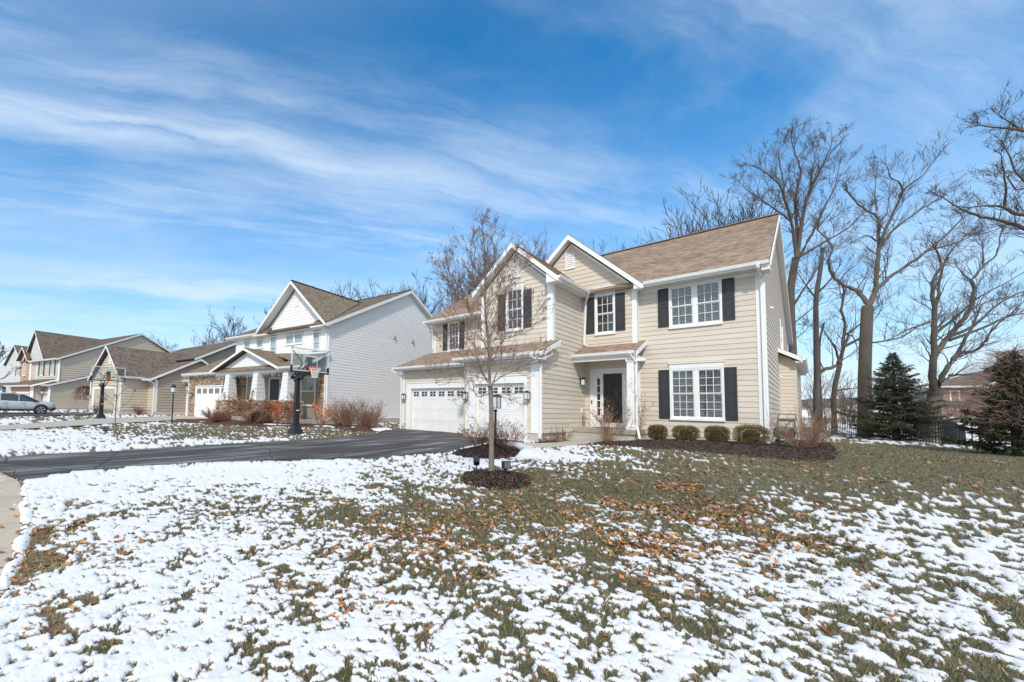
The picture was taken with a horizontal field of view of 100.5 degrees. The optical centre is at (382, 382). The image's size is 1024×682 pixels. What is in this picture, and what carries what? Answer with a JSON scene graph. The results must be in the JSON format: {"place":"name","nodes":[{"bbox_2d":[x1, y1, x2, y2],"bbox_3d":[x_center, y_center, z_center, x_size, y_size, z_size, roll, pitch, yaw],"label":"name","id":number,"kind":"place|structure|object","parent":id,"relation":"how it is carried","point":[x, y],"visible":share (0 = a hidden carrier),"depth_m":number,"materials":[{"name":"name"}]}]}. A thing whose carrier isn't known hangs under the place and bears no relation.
{"place":"outdoors","nodes":[
{"label":"outdoors","id":0,"kind":"place"},
{"bbox_2d":[0,473,23,575],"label":"pavement","id":1,"kind":"structure","parent":0,"point":[11,497],"depth_m":5.17,"materials":[{"name":"beige concrete"}]},
{"bbox_2d":[0,484,32,597],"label":"snow strip","id":2,"kind":"object","parent":1,"relation":"on","point":[20,542],"visible":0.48,"depth_m":4.25,"materials":[{"name":"white snow"}]},
{"bbox_2d":[0,412,97,415],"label":"driveway","id":3,"kind":"structure","parent":0,"point":[35,414],"depth_m":33.68,"materials":[{"name":"concrete"}]},
{"bbox_2d":[0,393,55,413],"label":"parked car","id":4,"kind":"object","parent":3,"relation":"on","point":[15,402],"visible":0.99,"depth_m":32.28,"materials":[{"name":"paint"}]},
{"bbox_2d":[0,416,207,429],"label":"white house driveway","id":5,"kind":"structure","parent":0,"point":[83,422],"depth_m":22.65,"materials":[{"name":"concrete"}]},
{"bbox_2d":[0,429,520,480],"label":"driveway","id":6,"kind":"structure","parent":0,"point":[394,442],"depth_m":11.05,"materials":[{"name":"grey asphalt"}]},
{"bbox_2d":[307,397,336,426],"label":"burning bush","id":7,"kind":"object","parent":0,"point":[315,410],"visible":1,"depth_m":22.82,"materials":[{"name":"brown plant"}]},
{"bbox_2d":[0,409,1023,681],"bbox_3d":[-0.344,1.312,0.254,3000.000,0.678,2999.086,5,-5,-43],"label":"lawn","id":8,"kind":"structure","parent":0,"point":[152,657],"depth_m":3.74,"materials":[{"name":"green plant"}]},
{"bbox_2d":[0,335,20,379],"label":"bare tree","id":9,"kind":"object","parent":8,"relation":"on","point":[3,351],"visible":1,"depth_m":43.10,"materials":[{"name":"brown plant"}]},
{"bbox_2d":[0,345,27,392],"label":"house","id":10,"kind":"structure","parent":8,"relation":"on","point":[9,363],"depth_m":74.88,"materials":[{"name":"white plastic"}]},
{"bbox_2d":[70,386,91,401],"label":"weeping tree","id":11,"kind":"object","parent":8,"relation":"on","point":[87,390],"visible":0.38,"depth_m":47.95,"materials":[{"name":"brown plant"}]},
{"bbox_2d":[3,330,170,409],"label":"brick front house","id":12,"kind":"structure","parent":8,"relation":"on","point":[56,368],"depth_m":54.46,"materials":[{"name":"beige"}]},
{"bbox_2d":[39,361,43,375],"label":"window","id":13,"kind":"structure","parent":12,"relation":"in","point":[41,362],"depth_m":54.90,"materials":[{"name":"white glass"}]},
{"bbox_2d":[50,360,54,375],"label":"window","id":14,"kind":"structure","parent":12,"relation":"in","point":[52,361],"depth_m":52.92,"materials":[{"name":"white glass"}]},
{"bbox_2d":[89,401,98,413],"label":"rose shrub","id":15,"kind":"object","parent":8,"relation":"on","point":[96,407],"visible":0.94,"depth_m":37.12,"materials":[{"name":"brown plant"}]},
{"bbox_2d":[91,366,125,418],"bbox_3d":[-18.691,0.691,28.026,1.809,3.540,1.836,3,-4,-21],"label":"basketball hoop","id":16,"kind":"object","parent":8,"relation":"on","point":[100,414],"visible":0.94,"depth_m":28.15,"materials":[{"name":"black metal"}]},
{"bbox_2d":[95,368,140,436],"bbox_3d":[-8.920,0.703,13.750,1.125,2.444,1.944,5,-5,-43],"label":"sapling","id":17,"kind":"object","parent":8,"relation":"on","point":[117,387],"visible":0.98,"depth_m":13.78,"materials":[{"name":"brown plant"}]},
{"bbox_2d":[132,404,149,414],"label":"bare shrub","id":18,"kind":"object","parent":8,"relation":"on","point":[139,411],"visible":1,"depth_m":37.56,"materials":[{"name":"plant"}]},
{"bbox_2d":[87,341,235,414],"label":"taupe house","id":19,"kind":"structure","parent":8,"relation":"on","point":[158,376],"depth_m":39.26,"materials":[{"name":"beige plastic"}]},
{"bbox_2d":[93,389,114,413],"bbox_3d":[-26.901,1.744,39.609,5.650,2.320,0.051,-1,-4,39],"label":"garage door","id":20,"kind":"structure","parent":19,"relation":"in","point":[109,392],"depth_m":39.08,"materials":[{"name":"beige metal"}]},
{"bbox_2d":[149,332,177,351],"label":"bare tree","id":21,"kind":"object","parent":8,"relation":"on","point":[164,344],"visible":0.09,"depth_m":90.12,"materials":[{"name":"brown plant"}]},
{"bbox_2d":[171,384,176,421],"bbox_3d":[-12.789,1.260,25.025,0.370,2.480,0.370,0,-4,24],"label":"lamp post","id":22,"kind":"object","parent":8,"relation":"on","point":[173,388],"visible":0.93,"depth_m":24.97,"materials":[{"name":"black metal"}]},
{"bbox_2d":[190,325,223,346],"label":"bare tree","id":23,"kind":"object","parent":8,"relation":"on","point":[209,340],"visible":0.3,"depth_m":81.06,"materials":[{"name":"plant"}]},
{"bbox_2d":[208,306,247,342],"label":"bare tree","id":24,"kind":"object","parent":8,"relation":"on","point":[221,336],"visible":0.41,"depth_m":69.64,"materials":[{"name":"brown plant"}]},
{"bbox_2d":[165,419,355,427],"bbox_3d":[-8.843,2.556,26.570,14.428,0.164,6.165,0,-4,25],"label":"mulch bed","id":25,"kind":"object","parent":8,"relation":"on","point":[228,422],"visible":0.55,"depth_m":24.50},
{"bbox_2d":[200,406,229,418],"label":"bare shrub","id":26,"kind":"object","parent":25,"relation":"on","point":[205,413],"visible":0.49,"depth_m":28.70,"materials":[{"name":"brown plant"}]},
{"bbox_2d":[208,411,227,421],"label":"bare shrub","id":27,"kind":"object","parent":25,"relation":"on","point":[215,418],"visible":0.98,"depth_m":25.15,"materials":[{"name":"brown plant"}]},
{"bbox_2d":[203,410,235,420],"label":"bare shrub","id":28,"kind":"object","parent":25,"relation":"on","point":[220,414],"visible":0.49,"depth_m":26.23,"materials":[{"name":"brown plant"}]},
{"bbox_2d":[221,388,283,423],"bbox_3d":[-7.619,1.378,24.241,3.526,2.156,3.162,2,-4,-12],"label":"hydrangea","id":29,"kind":"object","parent":25,"relation":"on","point":[243,404],"visible":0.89,"depth_m":23.62,"materials":[{"name":"brown plant"}]},
{"bbox_2d":[246,410,272,422],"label":"yew","id":30,"kind":"object","parent":25,"relation":"on","point":[256,414],"visible":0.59,"depth_m":25.62,"materials":[{"name":"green plant"}]},
{"bbox_2d":[270,392,301,424],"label":"hydrangea","id":31,"kind":"object","parent":25,"relation":"on","point":[289,408],"visible":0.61,"depth_m":23.68,"materials":[{"name":"brown plant"}]},
{"bbox_2d":[320,394,361,424],"bbox_3d":[-2.531,1.610,25.887,2.770,2.124,2.728,2,-4,-15],"label":"bare shrub","id":32,"kind":"object","parent":25,"relation":"on","point":[335,411],"visible":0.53,"depth_m":25.86,"materials":[{"name":"plant"}]},
{"bbox_2d":[327,396,371,425],"bbox_3d":[-2.018,1.687,25.027,2.690,1.892,2.996,3,-4,-30],"label":"bare shrub","id":33,"kind":"object","parent":25,"relation":"on","point":[343,422],"visible":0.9,"depth_m":24.60,"materials":[{"name":"brown plant"}]},
{"bbox_2d":[342,396,387,426],"bbox_3d":[-0.792,1.683,24.821,2.732,1.932,3.116,5,-5,-43],"label":"bare shrub","id":34,"kind":"object","parent":25,"relation":"on","point":[369,412],"visible":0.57,"depth_m":24.82,"materials":[{"name":"plant"}]},
{"bbox_2d":[268,399,292,425],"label":"burning bush","id":35,"kind":"object","parent":8,"relation":"on","point":[276,411],"visible":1,"depth_m":22.71,"materials":[{"name":"red plant"}]},
{"bbox_2d":[181,280,433,423],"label":"white house","id":36,"kind":"structure","parent":8,"relation":"on","point":[368,344],"depth_m":30.68,"materials":[{"name":"white plastic"}]},
{"bbox_2d":[195,387,223,416],"bbox_3d":[-14.550,1.697,34.755,5.000,2.750,0.069,-1,-4,39],"label":"garage door","id":37,"kind":"structure","parent":36,"relation":"in","point":[206,397],"depth_m":35.17,"materials":[{"name":"white metal"}]},
{"bbox_2d":[182,372,297,383],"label":"icicle lights","id":38,"kind":"object","parent":36,"relation":"hanging from","point":[272,373],"visible":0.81,"depth_m":29.31,"materials":[{"name":"white plastic"}]},
{"bbox_2d":[256,338,262,348],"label":"window","id":39,"kind":"structure","parent":36,"relation":"in","point":[259,342],"depth_m":32.61,"materials":[{"name":"white glass"}]},
{"bbox_2d":[269,335,276,352],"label":"window","id":40,"kind":"structure","parent":36,"relation":"in","point":[273,339],"depth_m":31.49,"materials":[{"name":"white glass"}]},
{"bbox_2d":[270,379,278,414],"bbox_3d":[-8.125,1.136,30.913,1.140,2.850,0.020,-1,-4,39],"label":"entry door","id":41,"kind":"structure","parent":36,"relation":"in","point":[274,383],"depth_m":30.96,"materials":[{"name":"grey"}]},
{"bbox_2d":[284,332,302,345],"bbox_3d":[-6.413,-3.196,29.927,1.990,0.860,0.210,-1,-4,39],"label":"window","id":42,"kind":"structure","parent":36,"relation":"in","point":[294,338],"depth_m":29.89,"materials":[{"name":"white glass"}]},
{"bbox_2d":[300,376,315,405],"bbox_3d":[-5.175,0.583,28.637,1.590,2.080,0.210,-1,-4,39],"label":"window","id":43,"kind":"structure","parent":36,"relation":"in","point":[314,390],"depth_m":28.53,"materials":[{"name":"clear glass"}]},
{"bbox_2d":[312,330,320,350],"bbox_3d":[-4.535,-2.913,28.399,0.780,1.400,0.210,-1,-4,39],"label":"window","id":44,"kind":"structure","parent":36,"relation":"in","point":[316,334],"depth_m":28.46,"materials":[{"name":"white glass"}]},
{"bbox_2d":[287,346,328,433],"bbox_3d":[-3.069,0.392,16.921,1.690,3.540,1.713,2,-3,-9],"label":"basketball hoop","id":45,"kind":"object","parent":8,"relation":"on","point":[295,428],"visible":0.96,"depth_m":17.10,"materials":[{"name":"black metal"}]},
{"bbox_2d":[329,279,364,299],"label":"bare tree","id":46,"kind":"object","parent":8,"relation":"on","point":[347,291],"visible":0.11,"depth_m":62.46,"materials":[{"name":"brown plant"}]},
{"bbox_2d":[339,427,392,432],"bbox_3d":[-0.848,2.453,21.621,3.172,0.152,4.080,0,-4,14],"label":"mulch bed","id":47,"kind":"object","parent":8,"relation":"on","point":[360,429],"visible":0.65,"depth_m":20.82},
{"bbox_2d":[354,405,387,428],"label":"bare shrub","id":48,"kind":"object","parent":47,"relation":"on","point":[365,423],"visible":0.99,"depth_m":21.62,"materials":[{"name":"plant"}]},
{"bbox_2d":[353,278,392,299],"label":"bare tree","id":49,"kind":"object","parent":8,"relation":"on","point":[358,291],"visible":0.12,"depth_m":66.94,"materials":[{"name":"brown plant"}]},
{"bbox_2d":[371,427,391,430],"bbox_3d":[-0.189,2.474,21.839,1.470,0.167,3.382,0,-4,16],"label":"snow patch","id":50,"kind":"object","parent":8,"relation":"on","point":[379,429],"visible":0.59,"depth_m":21.35,"materials":[{"name":"snow"}]},
{"bbox_2d":[374,278,430,311],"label":"bare tree","id":51,"kind":"object","parent":8,"relation":"on","point":[404,289],"visible":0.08,"depth_m":65.36,"materials":[{"name":"plant"}]},
{"bbox_2d":[395,269,440,315],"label":"bare tree","id":52,"kind":"object","parent":8,"relation":"on","point":[424,300],"visible":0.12,"depth_m":54.56,"materials":[{"name":"brown plant"}]},
{"bbox_2d":[432,237,498,313],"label":"bare tree","id":53,"kind":"object","parent":8,"relation":"on","point":[455,290],"visible":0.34,"depth_m":48.01,"materials":[{"name":"brown plant"}]},
{"bbox_2d":[464,239,501,289],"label":"bare tree","id":54,"kind":"object","parent":8,"relation":"on","point":[483,266],"visible":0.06,"depth_m":49.46,"materials":[{"name":"brown plant"}]},
{"bbox_2d":[457,444,518,458],"bbox_3d":[3.374,2.046,12.671,1.840,0.325,3.937,0,-4,27],"label":"mulch bed","id":55,"kind":"object","parent":8,"relation":"on","point":[482,453],"visible":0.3,"depth_m":11.52,"materials":[{"name":"wood"}]},
{"bbox_2d":[457,422,502,446],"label":"rose shrub","id":56,"kind":"object","parent":55,"relation":"on","point":[482,439],"visible":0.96,"depth_m":12.34,"materials":[{"name":"brown plant"}]},
{"bbox_2d":[493,395,500,445],"bbox_3d":[3.448,1.216,12.456,0.260,1.720,0.260,5,-5,-43],"label":"lamp post","id":57,"kind":"object","parent":55,"relation":"on","point":[497,401],"visible":0.69,"depth_m":12.42,"materials":[{"name":"black metal"}]},
{"bbox_2d":[482,416,526,448],"bbox_3d":[3.608,1.461,12.212,1.424,0.963,1.174,2,-3,-3],"label":"rose shrub","id":58,"kind":"object","parent":55,"relation":"on","point":[506,439],"visible":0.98,"depth_m":12.16,"materials":[{"name":"brown plant"}]},
{"bbox_2d":[464,472,529,489],"bbox_3d":[2.332,1.957,8.338,1.346,0.178,1.934,0,-4,16],"label":"mulch bed","id":59,"kind":"object","parent":8,"relation":"on","point":[497,483],"visible":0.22,"depth_m":7.83,"materials":[{"name":"wood"}]},
{"bbox_2d":[473,457,479,470],"bbox_3d":[2.093,1.852,9.083,0.140,0.390,0.181,1,-3,11],"label":"spot light","id":60,"kind":"object","parent":59,"relation":"on","point":[476,462],"visible":1,"depth_m":9.05,"materials":[{"name":"black metal"}]},
{"bbox_2d":[421,206,562,470],"bbox_3d":[2.333,-0.751,8.872,2.828,5.650,2.171,0,-4,17],"label":"young tree","id":61,"kind":"object","parent":59,"relation":"on","point":[491,407],"visible":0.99,"depth_m":8.61,"materials":[{"name":"brown plant"}]},
{"bbox_2d":[501,461,510,472],"bbox_3d":[2.588,1.833,8.572,0.158,0.409,0.155,2,-4,-12],"label":"spot light","id":62,"kind":"object","parent":59,"relation":"on","point":[506,465],"visible":0.99,"depth_m":8.52,"materials":[{"name":"black metal"}]},
{"bbox_2d":[0,425,1023,681],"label":"fallen leaves","id":63,"kind":"object","parent":8,"relation":"on","point":[674,543],"visible":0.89,"depth_m":4.85,"materials":[{"name":"brown plant"}]},
{"bbox_2d":[499,225,553,261],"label":"bare tree","id":64,"kind":"object","parent":8,"relation":"on","point":[539,251],"visible":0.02,"depth_m":50.54,"materials":[{"name":"plant"}]},
{"bbox_2d":[391,213,808,443],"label":"tan house","id":65,"kind":"structure","parent":8,"relation":"on","point":[694,329],"depth_m":17.41,"materials":[{"name":"beige plastic"}]},
{"bbox_2d":[412,388,463,432],"bbox_3d":[3.381,1.486,21.588,0.068,2.445,4.820,5,-5,-43],"label":"garage door","id":66,"kind":"structure","parent":65,"relation":"in","point":[432,410],"depth_m":21.98,"materials":[{"name":"white metal"}]},
{"bbox_2d":[447,321,458,351],"bbox_3d":[4.368,-2.807,24.863,0.210,1.780,0.870,5,-5,-43],"label":"window","id":67,"kind":"structure","parent":65,"relation":"in","point":[449,326],"depth_m":24.92,"materials":[{"name":"white plastic"}]},
{"bbox_2d":[476,383,523,440],"bbox_3d":[4.958,1.195,17.205,0.068,2.335,2.290,5,-5,-43],"label":"garage door","id":68,"kind":"structure","parent":65,"relation":"in","point":[514,413],"depth_m":17.01,"materials":[{"name":"white metal"}]},
{"bbox_2d":[505,281,523,331],"bbox_3d":[5.904,-3.358,18.196,0.225,2.155,0.900,5,-5,-43],"label":"window","id":69,"kind":"structure","parent":65,"relation":"in","point":[521,283],"depth_m":18.09,"materials":[{"name":"white plastic"}]},
{"bbox_2d":[523,390,530,399],"bbox_3d":[5.696,0.473,16.079,0.240,0.355,0.200,5,-5,-43],"label":"wall lantern","id":70,"kind":"object","parent":65,"relation":"attached to","point":[526,396],"depth_m":16.02,"materials":[{"name":"glass"}]},
{"bbox_2d":[593,285,615,335],"bbox_3d":[10.037,-3.242,18.428,0.225,2.185,0.910,5,-5,-43],"label":"window","id":71,"kind":"structure","parent":65,"relation":"in","point":[612,292],"depth_m":18.44,"materials":[{"name":"white plastic"}]},
{"bbox_2d":[603,373,622,422],"bbox_3d":[10.293,0.675,18.266,0.140,2.200,0.780,5,-5,-43],"label":"entry door","id":72,"kind":"structure","parent":65,"relation":"in","point":[611,382],"depth_m":18.27,"materials":[{"name":"black metal"}]},
{"bbox_2d":[668,279,722,329],"bbox_3d":[12.449,-3.095,16.303,0.210,1.750,1.720,5,-5,-43],"label":"window","id":73,"kind":"structure","parent":65,"relation":"in","point":[694,303],"depth_m":16.25,"materials":[{"name":"white glass"}]},
{"bbox_2d":[668,360,725,421],"bbox_3d":[12.356,0.330,16.100,0.225,2.305,1.780,5,-5,-43],"label":"window","id":74,"kind":"structure","parent":65,"relation":"in","point":[695,367],"depth_m":16.05,"materials":[{"name":"white glass"}]},
{"bbox_2d":[780,319,783,349],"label":"window","id":75,"kind":"structure","parent":65,"relation":"in","point":[781,325],"depth_m":22.22,"materials":[{"name":"white glass"}]},
{"bbox_2d":[592,236,651,253],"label":"bare tree","id":76,"kind":"object","parent":8,"relation":"on","point":[617,245],"visible":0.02,"depth_m":60.73,"materials":[{"name":"brown plant"}]},
{"bbox_2d":[453,439,838,488],"bbox_3d":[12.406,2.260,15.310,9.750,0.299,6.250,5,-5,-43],"label":"mulch bed","id":77,"kind":"object","parent":8,"relation":"on","point":[676,447],"visible":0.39,"depth_m":12.03,"materials":[{"name":"brown wood"}]},
{"bbox_2d":[537,432,560,441],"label":"bare shrub","id":78,"kind":"object","parent":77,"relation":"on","point":[553,437],"visible":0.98,"depth_m":15.62,"materials":[{"name":"brown plant"}]},
{"bbox_2d":[583,401,634,440],"bbox_3d":[8.867,1.421,15.994,1.772,1.706,1.554,5,-5,-43],"label":"hydrangea","id":79,"kind":"object","parent":77,"relation":"on","point":[604,428],"visible":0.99,"depth_m":15.84,"materials":[{"name":"brown plant"}]},
{"bbox_2d":[647,424,667,439],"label":"boxwood","id":80,"kind":"object","parent":77,"relation":"on","point":[657,432],"visible":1,"depth_m":16.00,"materials":[{"name":"green plant"}]},
{"bbox_2d":[671,425,700,439],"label":"boxwood","id":81,"kind":"object","parent":77,"relation":"on","point":[687,433],"visible":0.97,"depth_m":15.19,"materials":[{"name":"green plant"}]},
{"bbox_2d":[704,425,730,441],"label":"boxwood","id":82,"kind":"object","parent":77,"relation":"on","point":[717,434],"visible":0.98,"depth_m":14.30,"materials":[{"name":"green plant"}]},
{"bbox_2d":[731,424,770,443],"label":"boxwood","id":83,"kind":"object","parent":77,"relation":"on","point":[751,435],"visible":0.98,"depth_m":13.26,"materials":[{"name":"green plant"}]},
{"bbox_2d":[770,414,803,445],"bbox_3d":[13.336,1.548,13.609,0.728,1.062,0.723,2,-4,-15],"label":"hose cart","id":84,"kind":"object","parent":77,"relation":"on","point":[777,441],"visible":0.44,"depth_m":13.59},
{"bbox_2d":[763,404,834,448],"bbox_3d":[12.789,1.317,12.663,2.152,1.455,1.779,5,-5,-43],"label":"bare shrub","id":85,"kind":"object","parent":77,"relation":"on","point":[806,433],"visible":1,"depth_m":12.54,"materials":[{"name":"brown plant"}]},
{"bbox_2d":[770,406,849,445],"bbox_3d":[14.730,1.437,14.259,1.633,1.497,2.089,2,-4,-18],"label":"bare shrub","id":86,"kind":"object","parent":77,"relation":"on","point":[827,434],"visible":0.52,"depth_m":13.96,"materials":[{"name":"brown plant"}]},
{"bbox_2d":[639,182,734,244],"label":"bare tree","id":87,"kind":"object","parent":8,"relation":"on","point":[687,228],"visible":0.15,"depth_m":45.76,"materials":[{"name":"brown plant"}]},
{"bbox_2d":[673,174,846,293],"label":"bare tree","id":88,"kind":"object","parent":8,"relation":"on","point":[734,216],"visible":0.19,"depth_m":44.04,"materials":[{"name":"brown plant"}]},
{"bbox_2d":[719,114,883,354],"bbox_3d":[36.030,-10.106,35.520,13.625,28.385,6.324,2,-3,-5],"label":"bare tree","id":89,"kind":"object","parent":8,"relation":"on","point":[796,235],"visible":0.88,"depth_m":35.77,"materials":[{"name":"brown plant"}]},
{"bbox_2d":[801,400,811,422],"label":"pale back house","id":90,"kind":"structure","parent":8,"relation":"on","point":[804,411],"depth_m":80.76,"materials":[{"name":"white"}]},
{"bbox_2d":[819,322,824,426],"bbox_3d":[31.098,-0.360,29.044,0.404,7.878,0.626,1,-3,8],"label":"bare tree","id":91,"kind":"object","parent":8,"relation":"on","point":[821,406],"visible":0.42,"depth_m":28.95,"materials":[{"name":"brown plant"}]},
{"bbox_2d":[807,399,847,423],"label":"brown back house","id":92,"kind":"structure","parent":8,"relation":"on","point":[829,410],"depth_m":79.67,"materials":[{"name":"red brick"}]},
{"bbox_2d":[812,309,878,434],"bbox_3d":[27.614,-0.632,24.357,3.799,7.702,2.824,5,-5,-43],"label":"bare tree","id":93,"kind":"object","parent":8,"relation":"on","point":[835,389],"visible":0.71,"depth_m":24.01,"materials":[{"name":"brown plant"}]},
{"bbox_2d":[785,239,969,432],"bbox_3d":[30.132,-2.939,26.200,10.968,12.653,4.611,2,-3,-7],"label":"bare tree","id":94,"kind":"object","parent":8,"relation":"on","point":[817,371],"visible":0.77,"depth_m":26.50,"materials":[{"name":"grey plant"}]},
{"bbox_2d":[801,367,985,427],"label":"wood","id":95,"kind":"object","parent":8,"relation":"on","point":[840,394],"visible":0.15,"depth_m":64.67,"materials":[{"name":"brown"}]},
{"bbox_2d":[831,352,964,440],"bbox_3d":[24.105,0.672,19.302,3.510,4.314,3.570,1,-3,11],"label":"spruce","id":96,"kind":"object","parent":8,"relation":"on","point":[897,385],"visible":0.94,"depth_m":19.10,"materials":[{"name":"green plant"}]},
{"bbox_2d":[791,123,1013,437],"bbox_3d":[28.558,-5.148,22.053,10.622,16.503,4.869,2,-4,-14],"label":"bare tree","id":97,"kind":"object","parent":8,"relation":"on","point":[865,350],"visible":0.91,"depth_m":21.89,"materials":[{"name":"grey plant"}]},
{"bbox_2d":[802,416,1022,447],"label":"picket fence","id":98,"kind":"object","parent":8,"relation":"on","point":[941,424],"visible":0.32,"depth_m":17.80,"materials":[{"name":"black metal"}]},
{"bbox_2d":[851,204,1023,440],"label":"bare tree","id":99,"kind":"object","parent":8,"relation":"on","point":[936,349],"visible":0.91,"depth_m":19.55,"materials":[{"name":"grey plant"}]},
{"bbox_2d":[940,422,965,444],"bbox_3d":[23.711,2.113,17.006,0.560,1.046,0.435,2,-3,-5],"label":"covered box","id":100,"kind":"object","parent":8,"relation":"on","point":[960,434],"visible":0.23,"depth_m":16.84,"materials":[{"name":"grey"}]},
{"bbox_2d":[916,369,997,427],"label":"brick back house","id":101,"kind":"structure","parent":8,"relation":"on","point":[961,379],"depth_m":60.19,"materials":[{"name":"brown brick"}]},
{"bbox_2d":[911,78,1023,237],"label":"bare tree","id":102,"kind":"object","parent":8,"relation":"on","point":[1014,128],"visible":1,"depth_m":14.71,"materials":[{"name":"brown plant"}]},
{"bbox_2d":[927,340,1023,438],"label":"bare shrub","id":103,"kind":"object","parent":8,"relation":"on","point":[999,354],"visible":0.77,"depth_m":12.76,"materials":[{"name":"brown plant"}]},
{"bbox_2d":[940,351,1023,455],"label":"spruce","id":104,"kind":"object","parent":8,"relation":"on","point":[1015,439],"visible":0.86,"depth_m":12.57,"materials":[{"name":"green plant"}]},
{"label":"mulch bed","id":105,"kind":"structure","parent":8,"relation":"on","visible":0},
{"bbox_2d":[551,423,577,439],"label":"bare shrub","id":106,"kind":"object","parent":105,"relation":"on","point":[563,437],"visible":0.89,"depth_m":16.43,"materials":[{"name":"brown plant"}]},
{"bbox_2d":[0,0,1023,417],"label":"sky","id":107,"kind":"structure","parent":0,"point":[163,163],"materials":[{"name":"blue"}]},
{"bbox_2d":[507,440,599,447],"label":"front path","id":108,"kind":"structure","parent":0,"point":[559,444],"depth_m":15.05,"materials":[{"name":"concrete"}]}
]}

